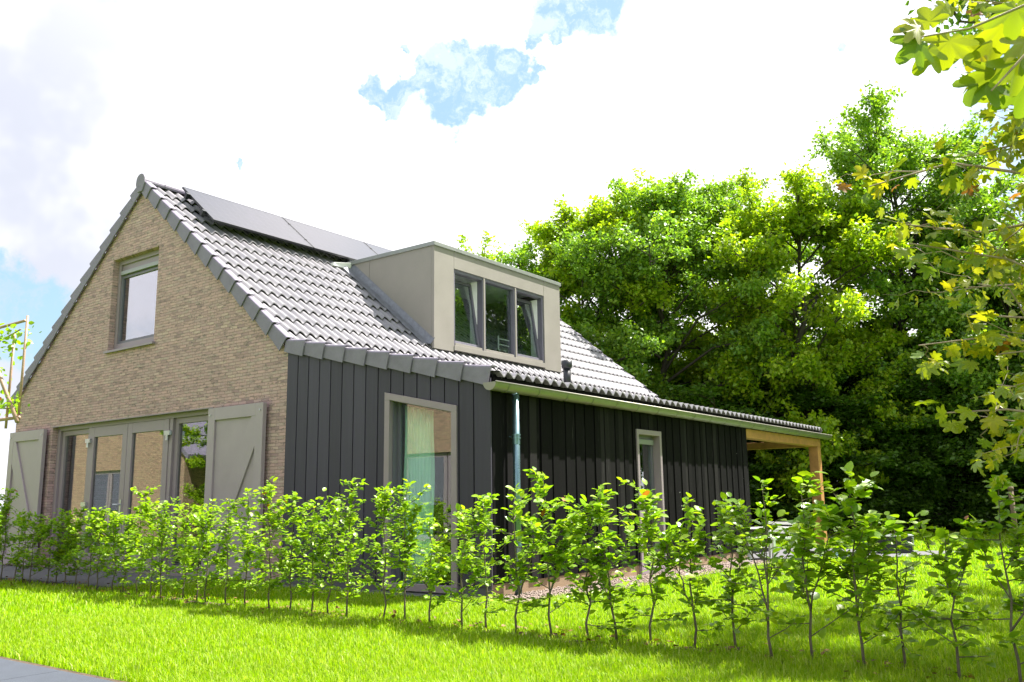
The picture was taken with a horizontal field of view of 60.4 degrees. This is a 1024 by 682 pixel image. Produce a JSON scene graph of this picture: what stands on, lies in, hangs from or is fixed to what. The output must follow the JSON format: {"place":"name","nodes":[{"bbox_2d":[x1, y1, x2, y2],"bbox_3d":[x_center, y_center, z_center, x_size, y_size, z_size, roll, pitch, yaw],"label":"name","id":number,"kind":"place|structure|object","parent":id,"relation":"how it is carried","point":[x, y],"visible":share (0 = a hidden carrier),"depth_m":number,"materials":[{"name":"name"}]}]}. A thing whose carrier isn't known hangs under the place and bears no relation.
{"place":"outdoors","nodes":[
{"label":"outdoors","id":0,"kind":"place"},
{"bbox_2d":[0,658,113,681],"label":"path","id":1,"kind":"structure","parent":0,"point":[12,671],"depth_m":5.39,"materials":[{"name":"grey concrete"}]},
{"bbox_2d":[0,564,192,587],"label":"patio","id":2,"kind":"structure","parent":0,"point":[9,571],"depth_m":13.36,"materials":[{"name":"grey stone"}]},
{"bbox_2d":[0,515,1023,681],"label":"ground","id":3,"kind":"structure","parent":0,"point":[63,601],"depth_m":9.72,"materials":[{"name":"green plant"}]},
{"bbox_2d":[0,315,41,428],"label":"trained lime tree","id":4,"kind":"object","parent":3,"relation":"on","point":[10,409],"visible":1,"depth_m":4.53,"materials":[{"name":"green plant"}]},
{"bbox_2d":[8,511,54,583],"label":"beech plant","id":5,"kind":"object","parent":3,"relation":"on","point":[35,538],"visible":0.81,"depth_m":12.35,"materials":[{"name":"green plant"}]},
{"bbox_2d":[1,577,105,587],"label":"patio edging","id":6,"kind":"object","parent":3,"relation":"on","point":[53,582],"visible":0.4,"depth_m":12.38,"materials":[{"name":"grey concrete"}]},
{"bbox_2d":[0,656,124,681],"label":"curb","id":7,"kind":"structure","parent":3,"relation":"on","point":[95,676],"depth_m":5.70,"materials":[{"name":"grey concrete"}]},
{"bbox_2d":[67,506,120,590],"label":"beech plant","id":8,"kind":"object","parent":3,"relation":"on","point":[94,524],"visible":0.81,"depth_m":11.31,"materials":[{"name":"green plant"}]},
{"bbox_2d":[96,511,136,590],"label":"beech plant","id":9,"kind":"object","parent":3,"relation":"on","point":[116,522],"visible":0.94,"depth_m":11.06,"materials":[{"name":"green plant"}]},
{"bbox_2d":[102,485,174,594],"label":"beech plant","id":10,"kind":"object","parent":3,"relation":"on","point":[134,562],"visible":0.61,"depth_m":10.64,"materials":[{"name":"green plant"}]},
{"bbox_2d":[275,497,347,613],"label":"beech plant","id":11,"kind":"object","parent":3,"relation":"on","point":[307,535],"visible":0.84,"depth_m":8.57,"materials":[{"name":"green plant"}]},
{"bbox_2d":[275,584,479,597],"bbox_3d":[-1.793,3.050,10.635,3.813,0.062,0.264,-8,-13,36],"label":"house apron","id":12,"kind":"object","parent":3,"relation":"on","point":[410,593],"visible":0.07,"depth_m":10.29,"materials":[{"name":"grey concrete"}]},
{"bbox_2d":[0,173,831,597],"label":"house","id":13,"kind":"structure","parent":3,"relation":"on","point":[202,349],"depth_m":14.17,"materials":[{"name":"beige brick"}]},
{"bbox_2d":[53,428,88,564],"bbox_3d":[-7.796,2.767,15.664,1.000,2.367,0.065,-8,-13,36],"label":"side window","id":14,"kind":"structure","parent":13,"relation":"in","point":[66,434],"depth_m":15.95,"materials":[{"name":"grey wood"}]},
{"bbox_2d":[78,424,127,567],"bbox_3d":[-6.937,2.620,14.923,1.290,2.357,0.131,-8,-13,36],"label":"door","id":15,"kind":"structure","parent":13,"relation":"in","point":[122,429],"depth_m":15.10,"materials":[{"name":"grey wood"}]},
{"bbox_2d":[103,249,158,353],"bbox_3d":[-6.425,-0.678,15.072,1.518,1.675,0.245,-8,-13,36],"label":"window","id":16,"kind":"structure","parent":13,"relation":"in","point":[139,265],"depth_m":15.34,"materials":[{"name":"grey wood"}]},
{"bbox_2d":[119,419,171,570],"bbox_3d":[-5.894,2.467,14.163,1.290,2.357,0.121,-8,-13,36],"label":"door","id":17,"kind":"structure","parent":13,"relation":"in","point":[157,425],"depth_m":14.39,"materials":[{"name":"grey wood"}]},
{"bbox_2d":[168,415,207,572],"bbox_3d":[-4.872,2.334,13.513,1.130,2.367,0.065,-8,-13,36],"label":"side window","id":18,"kind":"structure","parent":13,"relation":"in","point":[179,421],"depth_m":13.82,"materials":[{"name":"grey wood"}]},
{"bbox_2d":[403,405,434,583],"bbox_3d":[-1.143,1.869,10.812,0.506,2.210,0.061,-8,-13,36],"label":"curtain","id":19,"kind":"object","parent":13,"relation":"hanging from","point":[419,462],"visible":0.52,"depth_m":10.84,"materials":[{"name":"fabric"}]},
{"bbox_2d":[382,392,458,593],"bbox_3d":[-1.049,1.761,10.549,1.178,2.386,0.206,-8,-13,36],"label":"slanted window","id":20,"kind":"structure","parent":13,"relation":"in","point":[393,403],"depth_m":10.72,"materials":[{"name":"grey wood"}]},
{"bbox_2d":[635,429,666,573],"bbox_3d":[1.960,2.326,12.839,0.190,2.033,0.758,-8,-13,36],"label":"narrow window","id":21,"kind":"structure","parent":13,"relation":"in","point":[653,439],"depth_m":13.09,"materials":[{"name":"grey wood"}]},
{"bbox_2d":[383,513,461,622],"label":"beech plant","id":22,"kind":"object","parent":3,"relation":"on","point":[430,589],"visible":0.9,"depth_m":7.77,"materials":[{"name":"green plant"}]},
{"bbox_2d":[456,230,505,260],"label":"slender tree","id":23,"kind":"object","parent":3,"relation":"on","point":[486,240],"visible":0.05,"depth_m":34.54,"materials":[{"name":"green plant"}]},
{"bbox_2d":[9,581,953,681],"bbox_3d":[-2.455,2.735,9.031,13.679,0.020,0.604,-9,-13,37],"label":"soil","id":24,"kind":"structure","parent":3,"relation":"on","point":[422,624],"depth_m":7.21,"materials":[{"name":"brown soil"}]},
{"bbox_2d":[0,505,15,562],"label":"beech plant","id":25,"kind":"object","parent":24,"relation":"on","point":[8,546],"visible":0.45,"depth_m":13.14,"materials":[{"name":"green plant"}]},
{"bbox_2d":[0,486,33,579],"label":"beech plant","id":26,"kind":"object","parent":24,"relation":"on","point":[5,509],"visible":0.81,"depth_m":12.99,"materials":[{"name":"green plant"}]},
{"bbox_2d":[0,507,46,580],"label":"beech plant","id":27,"kind":"object","parent":24,"relation":"on","point":[13,560],"visible":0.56,"depth_m":12.80,"materials":[{"name":"green plant"}]},
{"bbox_2d":[6,508,45,580],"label":"beech plant","id":28,"kind":"object","parent":24,"relation":"on","point":[30,535],"visible":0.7,"depth_m":12.64,"materials":[{"name":"green plant"}]},
{"bbox_2d":[25,520,70,584],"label":"beech plant","id":29,"kind":"object","parent":24,"relation":"in","point":[47,531],"visible":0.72,"depth_m":12.26,"materials":[{"name":"green plant"}]},
{"bbox_2d":[26,513,84,584],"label":"beech plant","id":30,"kind":"object","parent":24,"relation":"on","point":[58,551],"visible":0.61,"depth_m":12.22,"materials":[{"name":"green plant"}]},
{"bbox_2d":[45,508,86,583],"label":"beech plant","id":31,"kind":"object","parent":24,"relation":"on","point":[66,543],"visible":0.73,"depth_m":12.02,"materials":[{"name":"green plant"}]},
{"bbox_2d":[59,506,103,584],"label":"beech plant","id":32,"kind":"object","parent":24,"relation":"on","point":[79,524],"visible":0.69,"depth_m":11.85,"materials":[{"name":"green plant"}]},
{"bbox_2d":[73,508,110,585],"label":"beech plant","id":33,"kind":"object","parent":24,"relation":"on","point":[96,543],"visible":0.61,"depth_m":11.56,"materials":[{"name":"green plant"}]},
{"bbox_2d":[104,512,139,592],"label":"beech plant","id":34,"kind":"object","parent":24,"relation":"on","point":[123,543],"visible":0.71,"depth_m":11.06,"materials":[{"name":"green plant"}]},
{"bbox_2d":[113,497,190,594],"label":"beech plant","id":35,"kind":"object","parent":24,"relation":"on","point":[146,508],"visible":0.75,"depth_m":10.38,"materials":[{"name":"green plant"}]},
{"bbox_2d":[130,496,191,598],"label":"beech plant","id":36,"kind":"object","parent":24,"relation":"in","point":[161,538],"visible":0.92,"depth_m":10.20,"materials":[{"name":"green plant"}]},
{"bbox_2d":[149,502,220,598],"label":"beech plant","id":37,"kind":"object","parent":24,"relation":"on","point":[185,521],"visible":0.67,"depth_m":10.14,"materials":[{"name":"green plant"}]},
{"bbox_2d":[154,498,235,599],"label":"beech plant","id":38,"kind":"object","parent":24,"relation":"on","point":[179,583],"visible":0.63,"depth_m":9.76,"materials":[{"name":"green plant"}]},
{"bbox_2d":[168,507,245,601],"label":"beech plant","id":39,"kind":"object","parent":24,"relation":"on","point":[204,531],"visible":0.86,"depth_m":9.62,"materials":[{"name":"green plant"}]},
{"bbox_2d":[191,498,260,602],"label":"beech plant","id":40,"kind":"object","parent":24,"relation":"on","point":[223,565],"visible":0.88,"depth_m":9.46,"materials":[{"name":"green plant"}]},
{"bbox_2d":[204,487,271,602],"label":"beech plant","id":41,"kind":"object","parent":24,"relation":"on","point":[247,551],"visible":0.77,"depth_m":9.31,"materials":[{"name":"green plant"}]},
{"bbox_2d":[239,476,307,609],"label":"beech plant","id":42,"kind":"object","parent":24,"relation":"on","point":[270,487],"visible":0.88,"depth_m":8.96,"materials":[{"name":"green plant"}]},
{"bbox_2d":[258,491,323,609],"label":"beech plant","id":43,"kind":"object","parent":24,"relation":"on","point":[293,520],"visible":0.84,"depth_m":8.82,"materials":[{"name":"green plant"}]},
{"bbox_2d":[297,499,369,613],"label":"beech plant","id":44,"kind":"object","parent":24,"relation":"on","point":[326,547],"visible":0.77,"depth_m":8.47,"materials":[{"name":"green plant"}]},
{"bbox_2d":[305,477,380,617],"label":"beech plant","id":45,"kind":"object","parent":24,"relation":"on","point":[348,519],"visible":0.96,"depth_m":8.23,"materials":[{"name":"green plant"}]},
{"bbox_2d":[337,482,418,616],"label":"beech plant","id":46,"kind":"object","parent":24,"relation":"on","point":[382,498],"visible":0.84,"depth_m":7.97,"materials":[{"name":"green plant"}]},
{"bbox_2d":[370,479,439,617],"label":"beech plant","id":47,"kind":"object","parent":24,"relation":"on","point":[405,508],"visible":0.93,"depth_m":7.90,"materials":[{"name":"green plant"}]},
{"bbox_2d":[415,493,494,625],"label":"beech plant","id":48,"kind":"object","parent":24,"relation":"on","point":[460,516],"visible":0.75,"depth_m":7.55,"materials":[{"name":"green plant"}]},
{"bbox_2d":[443,494,535,628],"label":"beech plant","id":49,"kind":"object","parent":24,"relation":"on","point":[486,581],"visible":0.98,"depth_m":7.36,"materials":[{"name":"green plant"}]},
{"bbox_2d":[480,483,567,632],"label":"beech plant","id":50,"kind":"object","parent":24,"relation":"on","point":[522,558],"visible":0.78,"depth_m":7.09,"materials":[{"name":"green plant"}]},
{"bbox_2d":[502,467,600,635],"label":"beech plant","id":51,"kind":"object","parent":24,"relation":"on","point":[552,549],"visible":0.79,"depth_m":6.96,"materials":[{"name":"green plant"}]},
{"bbox_2d":[559,493,642,636],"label":"beech plant","id":52,"kind":"object","parent":24,"relation":"in","point":[590,599],"visible":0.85,"depth_m":6.74,"materials":[{"name":"green plant"}]},
{"bbox_2d":[567,483,641,641],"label":"beech plant","id":53,"kind":"object","parent":24,"relation":"on","point":[608,602],"visible":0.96,"depth_m":6.67,"materials":[{"name":"green plant"}]},
{"bbox_2d":[589,477,707,644],"bbox_3d":[0.955,1.628,6.495,0.761,1.242,0.920,3,-11,-19],"label":"beech plant","id":54,"kind":"object","parent":24,"relation":"on","point":[654,511],"visible":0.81,"depth_m":6.52,"materials":[{"name":"green plant"}]},
{"bbox_2d":[626,492,724,646],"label":"beech plant","id":55,"kind":"object","parent":24,"relation":"on","point":[693,544],"visible":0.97,"depth_m":6.33,"materials":[{"name":"green plant"}]},
{"bbox_2d":[688,492,779,647],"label":"beech plant","id":56,"kind":"object","parent":24,"relation":"on","point":[727,595],"visible":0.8,"depth_m":6.22,"materials":[{"name":"green plant"}]},
{"bbox_2d":[711,476,816,657],"bbox_3d":[1.696,1.521,5.898,0.636,1.219,0.593,-1,-10,0],"label":"beech plant","id":57,"kind":"object","parent":24,"relation":"on","point":[759,533],"visible":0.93,"depth_m":5.95,"materials":[{"name":"green plant"}]},
{"bbox_2d":[758,471,898,660],"bbox_3d":[2.041,1.478,5.755,0.881,1.240,0.791,-8,-13,36],"label":"beech plant","id":58,"kind":"object","parent":24,"relation":"on","point":[807,539],"visible":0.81,"depth_m":5.70,"materials":[{"name":"green plant"}]},
{"bbox_2d":[771,461,906,665],"bbox_3d":[2.132,1.409,5.542,0.640,1.299,0.765,7,-13,-38],"label":"beech plant","id":59,"kind":"object","parent":24,"relation":"on","point":[864,563],"visible":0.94,"depth_m":5.46,"materials":[{"name":"green plant"}]},
{"bbox_2d":[854,511,947,668],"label":"beech plant","id":60,"kind":"object","parent":24,"relation":"on","point":[899,592],"visible":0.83,"depth_m":5.40,"materials":[{"name":"green plant"}]},
{"bbox_2d":[917,472,1023,681],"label":"beech plant","id":61,"kind":"object","parent":24,"relation":"on","point":[982,543],"visible":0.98,"depth_m":4.96,"materials":[{"name":"green plant"}]},
{"bbox_2d":[0,576,1023,681],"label":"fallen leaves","id":62,"kind":"object","parent":3,"relation":"on","point":[521,632],"visible":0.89,"depth_m":7.38,"materials":[{"name":"brown plant"}]},
{"bbox_2d":[493,223,703,401],"bbox_3d":[2.400,1.185,27.140,6.788,9.540,6.908,-4,-11,19],"label":"deciduous tree","id":63,"kind":"object","parent":3,"relation":"on","point":[640,348],"visible":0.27,"depth_m":26.23,"materials":[{"name":"green plant"}]},
{"bbox_2d":[488,168,717,399],"bbox_3d":[2.840,0.477,28.500,8.517,11.318,7.718,9,-14,-43],"label":"deciduous tree","id":64,"kind":"object","parent":3,"relation":"on","point":[596,215],"visible":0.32,"depth_m":27.58,"materials":[{"name":"green plant"}]},
{"bbox_2d":[509,565,725,602],"bbox_3d":[2.107,3.232,12.085,0.797,0.001,7.280,-8,-13,36],"label":"gravel strip","id":65,"kind":"object","parent":3,"relation":"on","point":[606,591],"depth_m":10.90,"materials":[{"name":"beige gravel"}]},
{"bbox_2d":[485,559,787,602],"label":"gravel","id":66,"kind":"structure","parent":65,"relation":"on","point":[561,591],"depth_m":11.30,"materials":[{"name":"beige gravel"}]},
{"bbox_2d":[545,168,798,415],"bbox_3d":[5.027,0.138,27.095,7.789,11.422,8.595,3,-11,-22],"label":"deciduous tree","id":67,"kind":"object","parent":3,"relation":"on","point":[696,208],"visible":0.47,"depth_m":26.03,"materials":[{"name":"green plant"}]},
{"bbox_2d":[648,346,780,376],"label":"deciduous tree","id":68,"kind":"object","parent":3,"relation":"on","point":[697,352],"visible":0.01,"depth_m":31.63,"materials":[{"name":"green plant"}]},
{"bbox_2d":[667,381,808,519],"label":"tree","id":69,"kind":"object","parent":3,"relation":"on","point":[749,467],"visible":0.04,"depth_m":26.13,"materials":[{"name":"green plant"}]},
{"bbox_2d":[666,165,827,388],"bbox_3d":[7.983,0.346,31.015,8.415,12.364,7.095,8,-14,-41],"label":"deciduous tree","id":70,"kind":"object","parent":3,"relation":"on","point":[745,181],"visible":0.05,"depth_m":30.23,"materials":[{"name":"green plant"}]},
{"bbox_2d":[663,379,862,533],"bbox_3d":[6.947,3.502,25.899,6.890,4.437,6.933,-2,-10,9],"label":"undergrowth bush","id":71,"kind":"object","parent":3,"relation":"on","point":[707,398],"visible":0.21,"depth_m":24.40,"materials":[{"name":"green plant"}]},
{"bbox_2d":[708,375,858,530],"bbox_3d":[8.098,3.442,27.208,5.481,5.009,5.515,0,-10,-6],"label":"tree","id":72,"kind":"object","parent":3,"relation":"on","point":[773,513],"visible":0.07,"depth_m":25.48,"materials":[{"name":"green plant"}]},
{"bbox_2d":[654,155,951,530],"bbox_3d":[8.507,0.248,26.149,7.738,10.876,7.875,3,-11,-18],"label":"deciduous tree","id":73,"kind":"object","parent":3,"relation":"on","point":[768,241],"visible":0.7,"depth_m":24.87,"materials":[{"name":"green plant"}]},
{"bbox_2d":[742,382,950,533],"bbox_3d":[9.517,3.574,26.494,6.890,4.437,6.933,-5,-11,22],"label":"undergrowth bush","id":74,"kind":"object","parent":3,"relation":"on","point":[853,408],"visible":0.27,"depth_m":24.45,"materials":[{"name":"green plant"}]},
{"bbox_2d":[766,356,940,530],"bbox_3d":[9.739,3.192,26.742,5.830,5.296,5.794,2,-11,-13],"label":"tree","id":75,"kind":"object","parent":3,"relation":"on","point":[845,381],"visible":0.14,"depth_m":25.07,"materials":[{"name":"green plant"}]},
{"bbox_2d":[764,382,989,532],"bbox_3d":[11.159,3.548,26.476,6.890,4.437,6.933,-8,-13,36],"label":"undergrowth bush","id":76,"kind":"object","parent":3,"relation":"on","point":[921,467],"visible":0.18,"depth_m":24.56,"materials":[{"name":"green plant"}]},
{"bbox_2d":[773,79,1023,529],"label":"deciduous tree","id":77,"kind":"object","parent":3,"relation":"on","point":[881,151],"visible":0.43,"depth_m":27.07,"materials":[{"name":"green plant"}]},
{"bbox_2d":[845,359,985,531],"bbox_3d":[11.753,3.212,26.230,5.481,5.009,5.515,3,-11,-20],"label":"tree","id":78,"kind":"object","parent":3,"relation":"on","point":[934,488],"visible":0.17,"depth_m":24.79,"materials":[{"name":"green plant"}]},
{"bbox_2d":[821,178,1022,419],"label":"deciduous tree","id":79,"kind":"object","parent":3,"relation":"on","point":[986,197],"visible":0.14,"depth_m":26.07,"materials":[{"name":"green plant"}]},
{"bbox_2d":[821,0,1023,489],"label":"maple tree","id":80,"kind":"object","parent":3,"relation":"on","point":[988,46],"visible":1,"depth_m":4.75,"materials":[{"name":"green plant"}]},
{"bbox_2d":[833,387,1023,531],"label":"undergrowth bush","id":81,"kind":"object","parent":3,"relation":"on","point":[944,461],"visible":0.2,"depth_m":24.43,"materials":[{"name":"green plant"}]},
{"bbox_2d":[892,510,995,679],"bbox_3d":[2.494,1.482,5.097,0.521,0.984,0.517,-8,-13,36],"label":"beech plant","id":82,"kind":"object","parent":3,"relation":"on","point":[949,575],"visible":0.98,"depth_m":5.09,"materials":[{"name":"green plant"}]},
{"bbox_2d":[893,368,1023,529],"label":"tree","id":83,"kind":"object","parent":3,"relation":"on","point":[949,447],"visible":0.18,"depth_m":24.45,"materials":[{"name":"green plant"}]},
{"bbox_2d":[905,0,1016,67],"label":"tall tree","id":84,"kind":"object","parent":3,"relation":"on","point":[958,16],"visible":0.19,"depth_m":9.88,"materials":[{"name":"green plant"}]},
{"bbox_2d":[902,378,1023,528],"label":"undergrowth bush","id":85,"kind":"object","parent":3,"relation":"on","point":[957,487],"visible":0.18,"depth_m":24.71,"materials":[{"name":"green plant"}]},
{"bbox_2d":[920,232,1023,512],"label":"deciduous tree","id":86,"kind":"object","parent":3,"relation":"on","point":[957,378],"visible":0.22,"depth_m":24.24,"materials":[{"name":"green plant"}]},
{"bbox_2d":[936,351,1023,530],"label":"tree","id":87,"kind":"object","parent":3,"relation":"on","point":[989,515],"visible":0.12,"depth_m":24.29,"materials":[{"name":"green plant"}]},
{"bbox_2d":[952,386,1023,517],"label":"undergrowth bush","id":88,"kind":"object","parent":3,"relation":"on","point":[1015,480],"visible":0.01,"depth_m":25.05,"materials":[{"name":"green plant"}]},
{"bbox_2d":[971,334,1023,413],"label":"tree","id":89,"kind":"object","parent":3,"relation":"on","point":[1015,348],"visible":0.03,"depth_m":24.02,"materials":[{"name":"green plant"}]},
{"bbox_2d":[995,175,1023,243],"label":"deciduous tree","id":90,"kind":"object","parent":3,"relation":"on","point":[1015,222],"visible":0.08,"depth_m":27.57,"materials":[{"name":"green plant"}]},
{"bbox_2d":[1007,487,1019,551],"bbox_3d":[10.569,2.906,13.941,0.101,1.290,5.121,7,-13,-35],"label":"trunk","id":91,"kind":"object","parent":3,"relation":"on","point":[1011,490],"visible":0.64,"depth_m":15.97,"materials":[{"name":"grey wood"}]},
{"bbox_2d":[0,0,1023,510],"label":"sky","id":92,"kind":"structure","parent":0,"point":[392,125],"materials":[{"name":"white"}]},
{"bbox_2d":[784,325,844,355],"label":"deciduous tree","id":93,"kind":"object","parent":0,"point":[813,341],"visible":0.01,"depth_m":32.59,"materials":[{"name":"green plant"}]},
{"bbox_2d":[728,547,955,561],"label":"terrace","id":94,"kind":"structure","parent":0,"point":[813,549],"depth_m":16.16,"materials":[{"name":"beige stone"}]},
{"bbox_2d":[746,521,796,558],"bbox_3d":[4.461,3.427,15.130,0.600,0.620,0.650,6,-12,-33],"label":"garden chair","id":95,"kind":"object","parent":94,"relation":"on","point":[772,544],"visible":0.3,"depth_m":15.18,"materials":[{"name":"white paint"}]},
{"bbox_2d":[876,534,913,552],"bbox_3d":[7.106,3.753,16.317,0.592,0.330,0.440,0,-10,-6],"label":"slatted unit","id":96,"kind":"object","parent":94,"relation":"on","point":[909,538],"visible":0.38,"depth_m":16.12,"materials":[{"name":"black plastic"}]}
]}

